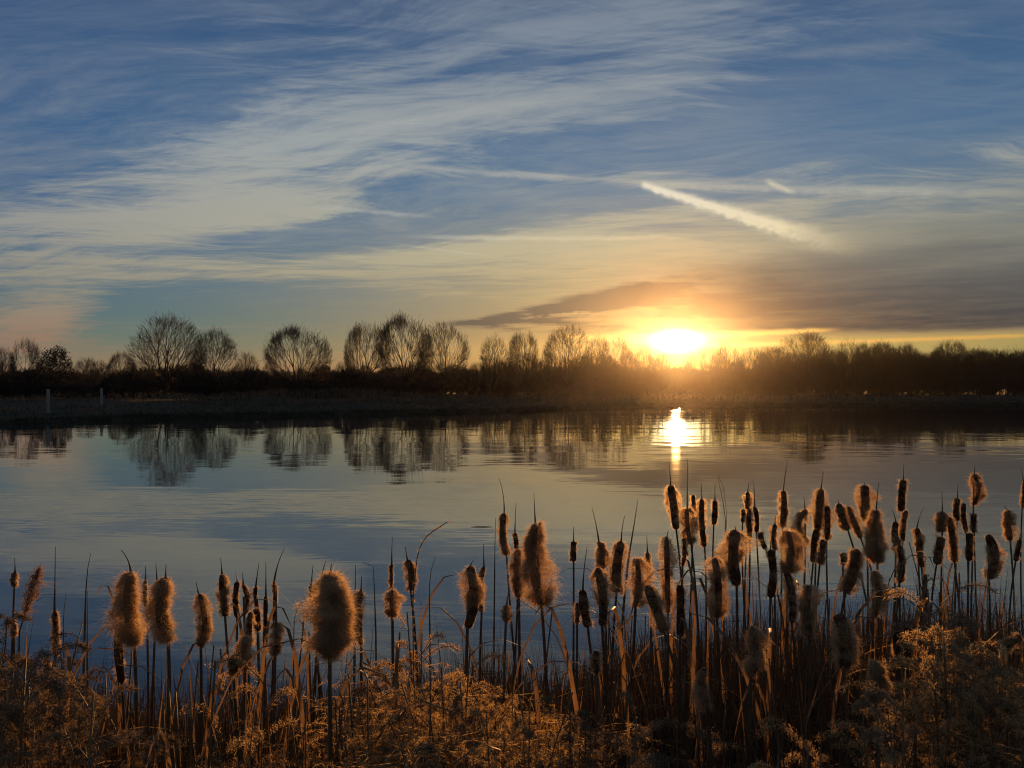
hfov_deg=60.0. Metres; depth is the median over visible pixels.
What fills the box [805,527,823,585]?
cattail
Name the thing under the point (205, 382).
shrub
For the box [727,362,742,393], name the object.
bare tree
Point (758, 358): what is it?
bare tree
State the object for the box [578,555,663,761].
cattail
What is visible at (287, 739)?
reed stalk
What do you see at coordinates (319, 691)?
cattail
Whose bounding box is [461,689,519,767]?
dry weed
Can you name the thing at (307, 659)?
reed stalk
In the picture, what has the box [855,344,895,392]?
bare tree
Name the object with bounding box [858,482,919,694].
cattail
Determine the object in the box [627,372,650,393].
thicket tree
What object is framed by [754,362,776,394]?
bare tree
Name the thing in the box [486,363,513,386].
thicket tree
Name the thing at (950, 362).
bare tree
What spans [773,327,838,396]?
bare tree
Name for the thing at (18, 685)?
dry weed
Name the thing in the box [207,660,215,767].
reed stalk
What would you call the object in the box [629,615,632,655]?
reed stalk
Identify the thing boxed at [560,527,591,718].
cattail
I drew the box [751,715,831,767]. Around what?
dry weed
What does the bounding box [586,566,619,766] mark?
cattail
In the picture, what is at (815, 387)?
shrub
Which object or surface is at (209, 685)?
reed stalk
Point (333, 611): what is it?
cattail
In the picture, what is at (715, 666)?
reed stalk
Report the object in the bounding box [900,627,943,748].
cattail
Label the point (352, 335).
bare tree
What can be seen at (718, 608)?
cattail
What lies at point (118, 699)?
reed stalk
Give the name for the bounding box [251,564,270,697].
cattail
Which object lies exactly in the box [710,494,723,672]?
cattail
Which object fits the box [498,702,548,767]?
dry weed
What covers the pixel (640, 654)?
reed stalk
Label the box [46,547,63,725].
cattail
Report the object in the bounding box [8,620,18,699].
cattail
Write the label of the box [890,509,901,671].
cattail
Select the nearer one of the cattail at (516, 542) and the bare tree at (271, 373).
the cattail at (516, 542)
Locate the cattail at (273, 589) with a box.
[268,548,284,758]
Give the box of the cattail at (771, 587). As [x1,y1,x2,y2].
[765,539,801,698]
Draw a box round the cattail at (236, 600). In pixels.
[203,573,241,763]
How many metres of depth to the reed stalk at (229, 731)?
2.74 m
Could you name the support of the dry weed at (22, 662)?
on the ground at (172, 407)
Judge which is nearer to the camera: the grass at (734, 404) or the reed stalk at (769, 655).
the reed stalk at (769, 655)
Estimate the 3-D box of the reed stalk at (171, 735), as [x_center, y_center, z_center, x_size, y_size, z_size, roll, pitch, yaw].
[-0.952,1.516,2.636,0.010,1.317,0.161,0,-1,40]
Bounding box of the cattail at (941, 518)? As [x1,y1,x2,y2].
[928,501,953,637]
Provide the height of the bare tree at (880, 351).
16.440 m
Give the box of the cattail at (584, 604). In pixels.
[578,550,607,751]
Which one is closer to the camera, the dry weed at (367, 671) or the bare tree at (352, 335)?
the dry weed at (367, 671)
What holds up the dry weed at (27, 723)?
on the ground at (172, 407)
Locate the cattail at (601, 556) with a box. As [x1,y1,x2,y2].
[587,509,610,693]
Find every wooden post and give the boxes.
[46,389,49,412]
[100,388,102,404]
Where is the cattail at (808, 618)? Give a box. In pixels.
[791,581,826,761]
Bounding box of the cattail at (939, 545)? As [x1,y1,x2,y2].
[929,534,947,671]
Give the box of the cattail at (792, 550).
[768,523,811,720]
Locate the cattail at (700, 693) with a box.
[688,668,713,767]
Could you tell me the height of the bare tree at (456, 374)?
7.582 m
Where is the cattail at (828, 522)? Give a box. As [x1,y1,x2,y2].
[819,505,858,677]
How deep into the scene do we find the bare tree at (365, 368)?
195.56 m
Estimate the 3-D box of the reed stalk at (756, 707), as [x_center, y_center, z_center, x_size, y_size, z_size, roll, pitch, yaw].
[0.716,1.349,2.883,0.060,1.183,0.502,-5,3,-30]
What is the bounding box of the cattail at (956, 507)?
[948,485,960,639]
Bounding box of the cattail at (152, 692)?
[147,567,164,766]
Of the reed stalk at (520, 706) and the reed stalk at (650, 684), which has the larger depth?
the reed stalk at (650, 684)
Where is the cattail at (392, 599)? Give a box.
[365,587,407,716]
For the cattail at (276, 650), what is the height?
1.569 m
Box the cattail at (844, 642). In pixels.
[787,613,864,767]
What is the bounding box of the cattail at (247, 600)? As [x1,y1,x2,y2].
[241,572,253,714]
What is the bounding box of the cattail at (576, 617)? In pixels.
[572,602,582,754]
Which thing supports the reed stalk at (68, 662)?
on the ground at (172, 407)
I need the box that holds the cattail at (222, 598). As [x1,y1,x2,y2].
[187,563,235,767]
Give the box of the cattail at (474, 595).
[453,560,487,709]
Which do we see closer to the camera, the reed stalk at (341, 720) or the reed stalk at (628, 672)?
the reed stalk at (341, 720)
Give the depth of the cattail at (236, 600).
3.41 m
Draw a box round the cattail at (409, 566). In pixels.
[402,547,421,700]
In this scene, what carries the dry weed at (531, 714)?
on the ground at (172, 407)
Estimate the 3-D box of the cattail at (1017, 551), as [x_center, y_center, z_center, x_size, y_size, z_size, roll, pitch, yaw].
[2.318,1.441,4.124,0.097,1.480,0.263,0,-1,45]
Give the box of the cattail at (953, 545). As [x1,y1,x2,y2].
[946,517,963,639]
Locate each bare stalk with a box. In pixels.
[63,596,65,705]
[81,554,90,739]
[86,591,88,731]
[292,611,296,766]
[363,562,376,709]
[429,557,435,678]
[493,518,495,686]
[618,500,637,689]
[718,475,726,668]
[718,481,725,667]
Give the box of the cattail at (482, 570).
[477,544,486,703]
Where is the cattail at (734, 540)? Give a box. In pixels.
[710,527,758,767]
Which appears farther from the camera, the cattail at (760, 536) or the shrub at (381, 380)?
the shrub at (381, 380)
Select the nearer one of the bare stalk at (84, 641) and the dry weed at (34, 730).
the dry weed at (34, 730)
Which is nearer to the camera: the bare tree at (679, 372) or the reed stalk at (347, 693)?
the reed stalk at (347, 693)
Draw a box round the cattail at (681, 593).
[673,585,687,738]
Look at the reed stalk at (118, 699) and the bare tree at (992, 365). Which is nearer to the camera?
the reed stalk at (118, 699)
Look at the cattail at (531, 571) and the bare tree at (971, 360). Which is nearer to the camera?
the cattail at (531, 571)
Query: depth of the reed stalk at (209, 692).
3.21 m
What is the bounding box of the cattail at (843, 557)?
[838,552,848,691]
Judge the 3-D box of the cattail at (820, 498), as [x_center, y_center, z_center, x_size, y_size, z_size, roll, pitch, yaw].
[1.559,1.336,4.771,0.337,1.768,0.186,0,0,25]
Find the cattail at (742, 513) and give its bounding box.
[740,509,756,654]
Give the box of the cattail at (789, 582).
[781,571,805,741]
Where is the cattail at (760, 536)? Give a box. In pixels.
[756,529,805,688]
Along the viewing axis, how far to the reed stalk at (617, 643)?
3.51 m
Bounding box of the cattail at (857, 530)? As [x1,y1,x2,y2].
[846,505,884,647]
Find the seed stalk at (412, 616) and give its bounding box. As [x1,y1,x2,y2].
[399,521,448,725]
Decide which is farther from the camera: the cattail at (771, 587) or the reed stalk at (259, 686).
the cattail at (771, 587)
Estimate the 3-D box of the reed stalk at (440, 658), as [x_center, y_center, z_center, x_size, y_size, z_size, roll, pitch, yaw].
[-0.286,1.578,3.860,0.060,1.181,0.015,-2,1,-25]
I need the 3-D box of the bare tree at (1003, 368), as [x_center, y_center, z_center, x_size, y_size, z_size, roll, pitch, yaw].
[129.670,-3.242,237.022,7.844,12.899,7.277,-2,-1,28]
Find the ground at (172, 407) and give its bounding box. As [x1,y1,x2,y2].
[0,391,1023,709]
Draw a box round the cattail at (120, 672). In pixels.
[109,634,172,764]
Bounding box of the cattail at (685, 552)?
[674,538,717,716]
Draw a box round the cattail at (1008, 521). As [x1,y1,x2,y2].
[983,507,1019,669]
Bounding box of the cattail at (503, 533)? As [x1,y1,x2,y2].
[494,479,524,705]
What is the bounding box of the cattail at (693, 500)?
[683,495,709,673]
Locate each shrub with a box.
[0,371,48,399]
[9,369,50,399]
[34,369,68,396]
[94,372,132,400]
[111,366,158,400]
[124,377,165,399]
[157,365,193,399]
[173,368,222,397]
[191,372,229,395]
[222,366,281,398]
[266,371,290,398]
[326,366,373,399]
[356,371,394,397]
[393,368,454,395]
[428,385,459,398]
[451,368,490,398]
[604,385,635,396]
[621,377,645,396]
[643,375,679,397]
[656,386,705,396]
[682,378,708,394]
[687,384,727,396]
[799,380,827,396]
[820,382,849,396]
[839,382,880,396]
[879,379,910,396]
[900,382,938,396]
[931,383,955,396]
[942,376,972,396]
[964,377,998,396]
[980,377,1003,395]
[1003,375,1023,396]
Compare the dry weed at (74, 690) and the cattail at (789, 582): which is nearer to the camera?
the dry weed at (74, 690)
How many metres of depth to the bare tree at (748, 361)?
228.85 m
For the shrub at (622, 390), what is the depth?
158.80 m
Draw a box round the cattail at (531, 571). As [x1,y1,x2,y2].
[512,500,571,760]
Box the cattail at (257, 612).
[251,608,263,756]
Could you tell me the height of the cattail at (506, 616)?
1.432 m
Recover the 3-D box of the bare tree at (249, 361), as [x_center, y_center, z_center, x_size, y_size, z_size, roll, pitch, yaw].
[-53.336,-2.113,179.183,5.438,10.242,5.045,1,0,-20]
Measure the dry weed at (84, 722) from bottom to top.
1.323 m
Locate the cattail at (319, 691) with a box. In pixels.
[308,567,345,767]
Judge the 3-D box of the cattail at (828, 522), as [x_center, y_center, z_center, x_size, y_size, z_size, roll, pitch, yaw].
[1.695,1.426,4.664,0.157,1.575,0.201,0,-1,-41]
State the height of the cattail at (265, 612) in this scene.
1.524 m
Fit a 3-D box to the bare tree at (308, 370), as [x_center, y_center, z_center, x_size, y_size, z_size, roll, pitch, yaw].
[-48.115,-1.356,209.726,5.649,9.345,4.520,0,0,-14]
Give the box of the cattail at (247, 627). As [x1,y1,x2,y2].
[228,611,258,767]
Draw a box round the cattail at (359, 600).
[335,576,387,767]
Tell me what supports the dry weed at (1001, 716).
on the ground at (172, 407)
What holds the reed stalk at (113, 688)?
on the ground at (172, 407)
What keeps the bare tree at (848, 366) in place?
on the ground at (172, 407)
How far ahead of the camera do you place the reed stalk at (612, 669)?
3.33 m
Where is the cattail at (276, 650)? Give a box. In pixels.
[246,585,287,767]
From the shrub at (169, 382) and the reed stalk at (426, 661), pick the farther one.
the shrub at (169, 382)
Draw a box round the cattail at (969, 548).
[961,531,975,653]
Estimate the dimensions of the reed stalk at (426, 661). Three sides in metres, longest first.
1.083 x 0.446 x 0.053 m
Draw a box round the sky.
[0,0,1023,390]
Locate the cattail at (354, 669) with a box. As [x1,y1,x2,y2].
[341,565,356,759]
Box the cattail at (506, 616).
[499,591,515,725]
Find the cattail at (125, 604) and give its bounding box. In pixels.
[102,550,154,767]
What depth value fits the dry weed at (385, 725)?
2.82 m
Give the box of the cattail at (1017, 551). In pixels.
[999,533,1022,684]
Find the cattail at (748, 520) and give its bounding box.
[744,509,756,688]
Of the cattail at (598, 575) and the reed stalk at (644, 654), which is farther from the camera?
the reed stalk at (644, 654)
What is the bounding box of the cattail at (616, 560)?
[594,516,630,740]
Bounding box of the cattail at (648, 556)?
[642,536,671,754]
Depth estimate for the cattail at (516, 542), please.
4.39 m
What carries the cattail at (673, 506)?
on the ground at (172, 407)
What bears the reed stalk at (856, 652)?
on the ground at (172, 407)
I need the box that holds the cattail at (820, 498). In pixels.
[807,471,828,594]
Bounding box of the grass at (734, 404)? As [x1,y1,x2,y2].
[0,395,1023,424]
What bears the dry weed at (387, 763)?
on the ground at (172, 407)
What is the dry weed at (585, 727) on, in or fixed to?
on the ground at (172, 407)
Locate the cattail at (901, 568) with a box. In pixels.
[893,545,907,679]
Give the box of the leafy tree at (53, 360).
[32,341,73,392]
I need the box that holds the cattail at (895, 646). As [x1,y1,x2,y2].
[890,622,901,751]
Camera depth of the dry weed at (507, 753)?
2.52 m
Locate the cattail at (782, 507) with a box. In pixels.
[775,461,795,669]
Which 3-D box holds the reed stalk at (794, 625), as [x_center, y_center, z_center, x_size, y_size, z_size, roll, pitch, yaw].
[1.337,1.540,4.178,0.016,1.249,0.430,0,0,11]
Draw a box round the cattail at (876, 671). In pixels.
[860,655,901,767]
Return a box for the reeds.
[0,387,1023,406]
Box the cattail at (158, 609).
[129,567,180,736]
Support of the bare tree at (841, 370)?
on the ground at (172, 407)
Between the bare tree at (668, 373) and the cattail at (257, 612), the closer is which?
the cattail at (257, 612)
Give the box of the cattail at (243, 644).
[217,634,275,766]
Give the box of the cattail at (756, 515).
[753,482,771,673]
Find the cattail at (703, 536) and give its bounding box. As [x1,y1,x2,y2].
[685,484,710,668]
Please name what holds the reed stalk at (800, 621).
on the ground at (172, 407)
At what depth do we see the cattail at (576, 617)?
3.20 m
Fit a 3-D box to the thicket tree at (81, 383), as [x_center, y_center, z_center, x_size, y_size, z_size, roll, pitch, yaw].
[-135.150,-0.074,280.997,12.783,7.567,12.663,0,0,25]
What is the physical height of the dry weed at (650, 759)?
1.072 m
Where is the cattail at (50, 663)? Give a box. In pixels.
[38,660,55,766]
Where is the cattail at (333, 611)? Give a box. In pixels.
[290,563,368,767]
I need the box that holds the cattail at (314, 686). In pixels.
[306,561,325,767]
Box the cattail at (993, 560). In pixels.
[981,534,1023,726]
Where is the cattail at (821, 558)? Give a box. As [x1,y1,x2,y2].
[814,538,838,742]
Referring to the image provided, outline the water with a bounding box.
[0,406,1023,760]
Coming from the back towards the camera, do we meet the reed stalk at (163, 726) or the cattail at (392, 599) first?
the cattail at (392, 599)
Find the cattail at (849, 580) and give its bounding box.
[830,547,866,717]
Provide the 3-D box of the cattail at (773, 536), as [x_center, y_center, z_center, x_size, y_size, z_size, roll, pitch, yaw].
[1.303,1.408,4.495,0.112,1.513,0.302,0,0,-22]
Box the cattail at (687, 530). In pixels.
[674,459,703,718]
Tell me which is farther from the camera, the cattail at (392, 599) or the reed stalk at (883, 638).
the reed stalk at (883, 638)
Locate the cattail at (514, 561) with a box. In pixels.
[499,548,526,725]
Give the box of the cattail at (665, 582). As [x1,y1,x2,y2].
[654,530,681,723]
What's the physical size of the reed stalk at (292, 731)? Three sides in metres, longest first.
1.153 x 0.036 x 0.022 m
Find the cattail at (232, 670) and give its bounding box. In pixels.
[221,656,240,767]
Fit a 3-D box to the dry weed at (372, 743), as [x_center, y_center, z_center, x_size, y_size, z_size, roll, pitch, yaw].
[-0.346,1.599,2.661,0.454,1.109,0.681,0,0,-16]
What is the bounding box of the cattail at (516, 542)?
[505,509,519,703]
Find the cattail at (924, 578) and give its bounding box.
[915,574,929,682]
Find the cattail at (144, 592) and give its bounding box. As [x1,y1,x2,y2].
[139,566,149,764]
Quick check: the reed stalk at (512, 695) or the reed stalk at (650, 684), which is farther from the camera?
the reed stalk at (650, 684)
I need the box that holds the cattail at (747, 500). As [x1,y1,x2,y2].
[741,483,753,676]
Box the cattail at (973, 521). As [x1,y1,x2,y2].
[956,512,978,642]
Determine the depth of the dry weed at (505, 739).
2.42 m
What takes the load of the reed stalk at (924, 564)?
on the ground at (172, 407)
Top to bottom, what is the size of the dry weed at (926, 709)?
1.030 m
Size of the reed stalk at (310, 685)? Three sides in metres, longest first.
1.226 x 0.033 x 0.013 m
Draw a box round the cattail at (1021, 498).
[1018,467,1023,636]
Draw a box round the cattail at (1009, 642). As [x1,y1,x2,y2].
[990,631,1023,765]
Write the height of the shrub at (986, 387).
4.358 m
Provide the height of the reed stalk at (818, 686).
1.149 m
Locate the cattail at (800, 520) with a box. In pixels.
[787,501,813,671]
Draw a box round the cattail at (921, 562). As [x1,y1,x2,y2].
[913,551,943,718]
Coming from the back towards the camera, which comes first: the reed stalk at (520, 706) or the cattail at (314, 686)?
the cattail at (314, 686)
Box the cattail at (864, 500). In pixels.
[851,482,896,667]
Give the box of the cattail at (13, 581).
[9,558,23,701]
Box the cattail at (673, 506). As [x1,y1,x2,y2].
[660,463,691,686]
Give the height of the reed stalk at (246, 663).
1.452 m
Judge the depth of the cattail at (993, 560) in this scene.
3.90 m
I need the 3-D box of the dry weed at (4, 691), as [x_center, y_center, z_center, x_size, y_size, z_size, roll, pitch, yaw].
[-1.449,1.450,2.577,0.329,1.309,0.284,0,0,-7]
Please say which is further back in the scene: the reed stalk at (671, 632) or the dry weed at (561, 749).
the reed stalk at (671, 632)
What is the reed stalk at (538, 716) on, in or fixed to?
on the ground at (172, 407)
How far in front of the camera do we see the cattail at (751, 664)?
2.58 m
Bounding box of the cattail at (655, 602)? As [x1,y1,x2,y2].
[640,583,687,755]
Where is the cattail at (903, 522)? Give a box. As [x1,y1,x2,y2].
[883,510,908,694]
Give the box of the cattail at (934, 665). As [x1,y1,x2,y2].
[926,628,941,766]
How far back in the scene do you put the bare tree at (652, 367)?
241.92 m
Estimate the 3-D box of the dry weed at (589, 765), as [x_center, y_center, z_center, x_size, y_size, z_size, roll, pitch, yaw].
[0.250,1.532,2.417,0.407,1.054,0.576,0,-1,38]
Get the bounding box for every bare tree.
[0,345,17,398]
[8,336,41,397]
[53,368,83,392]
[70,356,101,387]
[79,359,109,394]
[91,369,118,385]
[106,350,136,397]
[122,311,209,397]
[191,325,239,397]
[235,351,259,395]
[260,322,334,398]
[262,358,279,395]
[297,362,318,382]
[309,364,330,386]
[332,361,356,388]
[343,319,394,397]
[352,362,373,396]
[373,309,435,391]
[377,369,391,396]
[383,364,403,396]
[407,361,429,387]
[415,320,470,387]
[436,363,453,379]
[448,364,469,391]
[468,362,485,380]
[468,364,492,380]
[479,330,512,387]
[481,351,502,381]
[489,357,509,383]
[503,350,518,378]
[507,330,541,383]
[511,352,536,384]
[521,350,537,393]
[526,359,549,383]
[532,360,547,382]
[538,350,557,383]
[540,322,596,386]
[547,353,565,385]
[558,361,584,393]
[560,354,574,386]
[567,353,592,393]
[583,351,609,388]
[585,331,610,396]
[591,354,617,395]
[597,336,633,391]
[600,357,620,386]
[612,363,632,388]
[618,345,640,383]
[621,347,634,393]
[627,368,650,389]
[633,345,653,387]
[637,352,656,395]
[643,354,662,394]
[648,367,672,390]
[651,352,670,386]
[658,362,678,387]
[668,365,686,386]
[673,362,696,389]
[682,354,705,385]
[688,369,709,383]
[696,347,724,394]
[700,361,719,388]
[708,349,726,389]
[713,356,733,393]
[715,340,740,395]
[719,350,745,388]
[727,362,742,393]
[735,346,769,395]
[738,353,756,395]
[744,364,764,391]
[752,346,787,394]
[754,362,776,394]
[761,346,792,394]
[769,355,802,384]
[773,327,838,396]
[779,349,804,394]
[794,352,828,383]
[802,346,829,388]
[807,351,835,395]
[816,349,850,388]
[830,352,856,395]
[831,338,864,396]
[835,347,862,384]
[845,351,873,395]
[850,340,875,387]
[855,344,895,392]
[859,338,901,395]
[868,343,892,369]
[880,343,917,395]
[893,341,923,396]
[894,351,929,395]
[906,352,940,395]
[916,351,945,395]
[922,348,948,395]
[923,345,957,391]
[928,336,971,385]
[930,348,963,392]
[943,350,963,388]
[948,346,984,392]
[960,346,997,395]
[964,349,995,389]
[969,347,997,394]
[979,347,1005,394]
[983,351,1009,394]
[992,353,1023,395]
[993,353,1023,386]
[996,346,1023,395]
[1005,347,1023,382]
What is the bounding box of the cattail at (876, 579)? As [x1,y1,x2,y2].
[865,569,901,733]
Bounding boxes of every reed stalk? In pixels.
[0,653,26,767]
[0,664,80,767]
[0,712,41,767]
[49,647,146,767]
[50,645,70,767]
[60,652,70,757]
[60,664,165,754]
[71,622,112,684]
[87,665,130,767]
[96,585,121,754]
[100,597,181,738]
[118,683,128,765]
[123,647,132,763]
[146,729,171,767]
[154,678,155,728]
[162,703,165,767]
[165,652,166,733]
[166,639,215,767]
[167,678,175,767]
[167,705,171,767]
[175,692,180,767]
[187,643,196,763]
[188,661,198,767]
[189,681,191,767]
[199,638,335,767]
[202,599,275,752]
[203,645,213,767]
[203,655,209,757]
[205,647,216,755]
[205,684,227,767]
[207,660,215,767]
[213,699,223,767]
[218,645,235,735]
[220,648,228,766]
[227,693,231,765]
[230,603,246,764]
[234,624,241,707]
[234,642,266,737]
[236,640,295,765]
[244,704,247,767]
[246,673,255,766]
[247,693,256,767]
[256,606,292,766]
[264,684,271,767]
[266,684,267,729]
[270,668,310,767]
[276,697,291,755]
[277,661,388,709]
[282,624,307,767]
[282,647,310,767]
[283,641,294,746]
[286,667,288,767]
[286,702,289,767]
[288,703,297,767]
[290,621,304,765]
[293,618,310,743]
[294,669,305,740]
[297,649,386,758]
[301,696,306,767]
[303,688,314,767]
[305,716,305,766]
[307,665,323,755]
[308,631,313,753]
[315,650,327,731]
[321,666,405,767]
[332,661,385,749]
[334,697,338,767]
[335,667,348,767]
[336,650,347,767]
[338,705,343,766]
[343,652,351,753]
[344,651,373,717]
[348,674,355,765]
[363,631,372,760]
[366,700,484,763]
[367,679,368,767]
[370,647,437,682]
[392,643,398,766]
[398,643,449,703]
[406,606,485,704]
[407,678,412,764]
[411,574,455,693]
[431,722,436,766]
[435,615,446,715]
[440,639,517,727]
[440,667,445,767]
[454,743,512,767]
[462,636,464,683]
[487,597,566,664]
[493,660,601,727]
[507,602,593,733]
[509,648,516,738]
[514,711,519,748]
[515,678,531,767]
[521,659,542,754]
[535,603,586,762]
[535,610,654,757]
[540,612,551,713]
[551,671,552,752]
[553,568,649,707]
[557,610,637,734]
[559,589,629,722]
[569,688,570,767]
[570,617,649,690]
[583,664,590,739]
[585,677,590,761]
[588,669,602,761]
[602,613,645,689]
[604,606,631,767]
[606,682,614,767]
[607,611,620,767]
[608,616,609,683]
[614,634,696,725]
[622,566,696,745]
[623,602,633,747]
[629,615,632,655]
[642,615,645,710]
[648,582,671,734]
[650,611,651,763]
[665,641,666,739]
[669,570,710,707]
[673,612,773,767]
[677,556,695,735]
[680,617,705,765]
[688,578,730,747]
[691,615,691,647]
[695,645,704,766]
[700,602,702,663]
[706,607,708,725]
[714,615,715,728]
[722,675,725,767]
[726,688,770,761]
[730,578,806,697]
[734,684,775,766]
[736,642,746,761]
[744,571,760,709]
[765,628,771,762]
[768,658,781,767]
[771,598,777,675]
[771,622,778,751]
[776,591,783,708]
[783,589,867,679]
[790,628,939,749]
[791,580,799,679]
[796,616,896,767]
[808,564,825,684]
[817,600,826,744]
[818,635,819,766]
[821,619,823,716]
[826,566,846,654]
[826,598,829,712]
[827,586,918,765]
[827,625,838,767]
[842,596,995,757]
[856,612,862,756]
[859,597,862,653]
[866,555,955,687]
[881,615,884,711]
[884,578,889,653]
[901,642,902,758]
[903,597,946,718]
[909,542,931,625]
[910,578,935,714]
[915,627,916,719]
[923,557,934,573]
[925,619,1023,751]
[927,600,931,721]
[929,576,957,637]
[938,554,955,656]
[938,591,1001,655]
[941,571,943,660]
[945,562,960,632]
[949,569,955,633]
[958,573,959,657]
[977,571,980,654]
[980,550,1005,632]
[986,572,987,663]
[999,572,1007,637]
[1001,590,1009,736]
[1014,595,1017,670]
[1021,625,1023,670]
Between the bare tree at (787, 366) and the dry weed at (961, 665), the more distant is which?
the bare tree at (787, 366)
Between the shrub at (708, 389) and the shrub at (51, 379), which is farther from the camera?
the shrub at (708, 389)
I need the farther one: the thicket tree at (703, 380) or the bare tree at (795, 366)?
the thicket tree at (703, 380)
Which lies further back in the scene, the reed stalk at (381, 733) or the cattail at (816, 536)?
the cattail at (816, 536)
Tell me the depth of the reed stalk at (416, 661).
3.53 m
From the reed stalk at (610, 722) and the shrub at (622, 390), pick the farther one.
the shrub at (622, 390)
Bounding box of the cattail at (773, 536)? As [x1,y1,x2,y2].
[760,514,779,661]
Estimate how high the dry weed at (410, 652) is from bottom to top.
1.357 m
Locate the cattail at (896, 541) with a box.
[890,536,903,673]
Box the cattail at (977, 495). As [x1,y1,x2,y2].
[952,465,988,641]
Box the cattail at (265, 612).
[257,570,270,765]
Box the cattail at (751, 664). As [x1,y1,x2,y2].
[737,625,772,767]
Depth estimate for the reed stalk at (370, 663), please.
3.25 m
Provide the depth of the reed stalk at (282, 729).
3.29 m
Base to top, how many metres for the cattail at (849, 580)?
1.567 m
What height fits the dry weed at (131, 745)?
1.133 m
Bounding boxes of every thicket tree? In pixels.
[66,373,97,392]
[312,370,342,383]
[384,362,406,377]
[446,369,469,393]
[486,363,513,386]
[557,370,596,388]
[584,364,616,389]
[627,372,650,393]
[670,368,687,387]
[683,371,717,385]
[723,368,752,394]
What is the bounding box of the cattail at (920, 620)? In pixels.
[917,612,927,739]
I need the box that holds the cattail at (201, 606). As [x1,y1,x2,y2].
[189,582,215,767]
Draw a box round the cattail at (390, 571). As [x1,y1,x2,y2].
[366,537,406,694]
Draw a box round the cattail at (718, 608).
[684,553,764,765]
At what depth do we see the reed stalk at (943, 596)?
4.10 m
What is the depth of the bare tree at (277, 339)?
164.06 m
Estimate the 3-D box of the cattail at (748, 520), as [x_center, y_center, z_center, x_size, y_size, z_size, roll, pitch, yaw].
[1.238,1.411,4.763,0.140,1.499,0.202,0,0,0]
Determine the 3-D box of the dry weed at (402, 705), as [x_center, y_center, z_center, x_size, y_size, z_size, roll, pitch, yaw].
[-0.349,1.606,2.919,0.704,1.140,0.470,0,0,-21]
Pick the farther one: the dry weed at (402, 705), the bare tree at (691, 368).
the bare tree at (691, 368)
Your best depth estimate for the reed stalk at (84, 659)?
2.92 m
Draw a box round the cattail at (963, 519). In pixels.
[958,503,981,643]
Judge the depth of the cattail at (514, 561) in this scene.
3.46 m
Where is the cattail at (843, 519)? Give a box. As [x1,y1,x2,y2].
[833,499,871,635]
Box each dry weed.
[0,609,33,721]
[0,641,74,767]
[0,660,75,767]
[0,662,73,767]
[0,666,189,767]
[0,669,109,767]
[0,670,42,744]
[0,670,49,767]
[0,688,77,767]
[0,693,74,767]
[2,715,85,767]
[6,637,90,766]
[10,654,64,766]
[13,621,102,766]
[29,662,151,767]
[35,656,107,765]
[36,675,99,767]
[60,695,107,767]
[66,734,131,767]
[114,725,156,767]
[126,729,183,767]
[178,667,260,767]
[187,719,285,767]
[194,749,236,767]
[205,648,302,767]
[212,712,337,767]
[267,733,387,767]
[281,658,510,767]
[293,705,459,766]
[297,697,441,764]
[300,693,571,767]
[305,729,480,767]
[324,680,502,764]
[327,686,514,767]
[332,692,473,759]
[333,698,483,767]
[339,737,445,767]
[345,722,577,767]
[346,663,419,767]
[348,720,421,766]
[350,696,528,765]
[360,666,417,746]
[361,714,548,767]
[362,725,617,767]
[363,687,587,767]
[371,611,463,748]
[373,682,448,767]
[380,682,479,767]
[383,673,470,767]
[390,662,447,748]
[398,631,449,761]
[398,675,591,761]
[400,740,441,767]
[423,650,510,761]
[425,704,595,767]
[427,707,605,767]
[440,679,492,767]
[457,713,595,764]
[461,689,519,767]
[468,705,543,767]
[471,679,517,759]
[490,712,521,763]
[495,720,595,765]
[497,713,685,767]
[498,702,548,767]
[510,731,588,767]
[518,692,587,767]
[522,749,614,767]
[530,730,571,767]
[540,754,557,767]
[544,758,562,767]
[562,707,617,767]
[563,746,605,767]
[597,726,657,767]
[611,689,682,767]
[627,752,669,767]
[680,721,740,767]
[685,726,728,767]
[747,755,778,767]
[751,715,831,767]
[796,737,821,767]
[813,698,920,767]
[827,699,901,767]
[829,718,905,767]
[832,745,899,767]
[835,672,921,767]
[847,666,1023,767]
[854,707,936,767]
[862,639,1023,767]
[879,698,966,767]
[882,586,987,767]
[889,606,982,737]
[897,628,985,767]
[900,636,966,767]
[904,640,1022,767]
[904,681,1023,767]
[912,727,1023,767]
[915,580,1006,767]
[917,618,1021,754]
[917,663,1017,767]
[926,629,1014,763]
[931,619,989,726]
[931,659,1023,767]
[937,656,1004,766]
[943,661,1023,761]
[961,702,1023,767]
[963,641,1023,767]
[965,679,1023,767]
[980,665,1023,757]
[983,685,1023,764]
[989,644,1023,746]
[999,648,1022,714]
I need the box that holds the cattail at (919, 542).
[910,507,933,679]
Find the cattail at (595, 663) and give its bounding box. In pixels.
[584,651,603,767]
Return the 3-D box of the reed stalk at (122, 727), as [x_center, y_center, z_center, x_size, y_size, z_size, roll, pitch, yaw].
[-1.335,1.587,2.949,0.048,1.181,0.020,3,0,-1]
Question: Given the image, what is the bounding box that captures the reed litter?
[0,554,1023,767]
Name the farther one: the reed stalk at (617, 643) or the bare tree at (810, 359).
the bare tree at (810, 359)
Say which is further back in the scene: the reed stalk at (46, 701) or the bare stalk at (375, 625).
the bare stalk at (375, 625)
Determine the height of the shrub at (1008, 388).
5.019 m
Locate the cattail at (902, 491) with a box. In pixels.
[888,464,909,629]
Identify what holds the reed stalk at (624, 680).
on the ground at (172, 407)
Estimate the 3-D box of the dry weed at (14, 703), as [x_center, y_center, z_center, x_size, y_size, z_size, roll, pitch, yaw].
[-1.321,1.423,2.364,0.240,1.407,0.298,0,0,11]

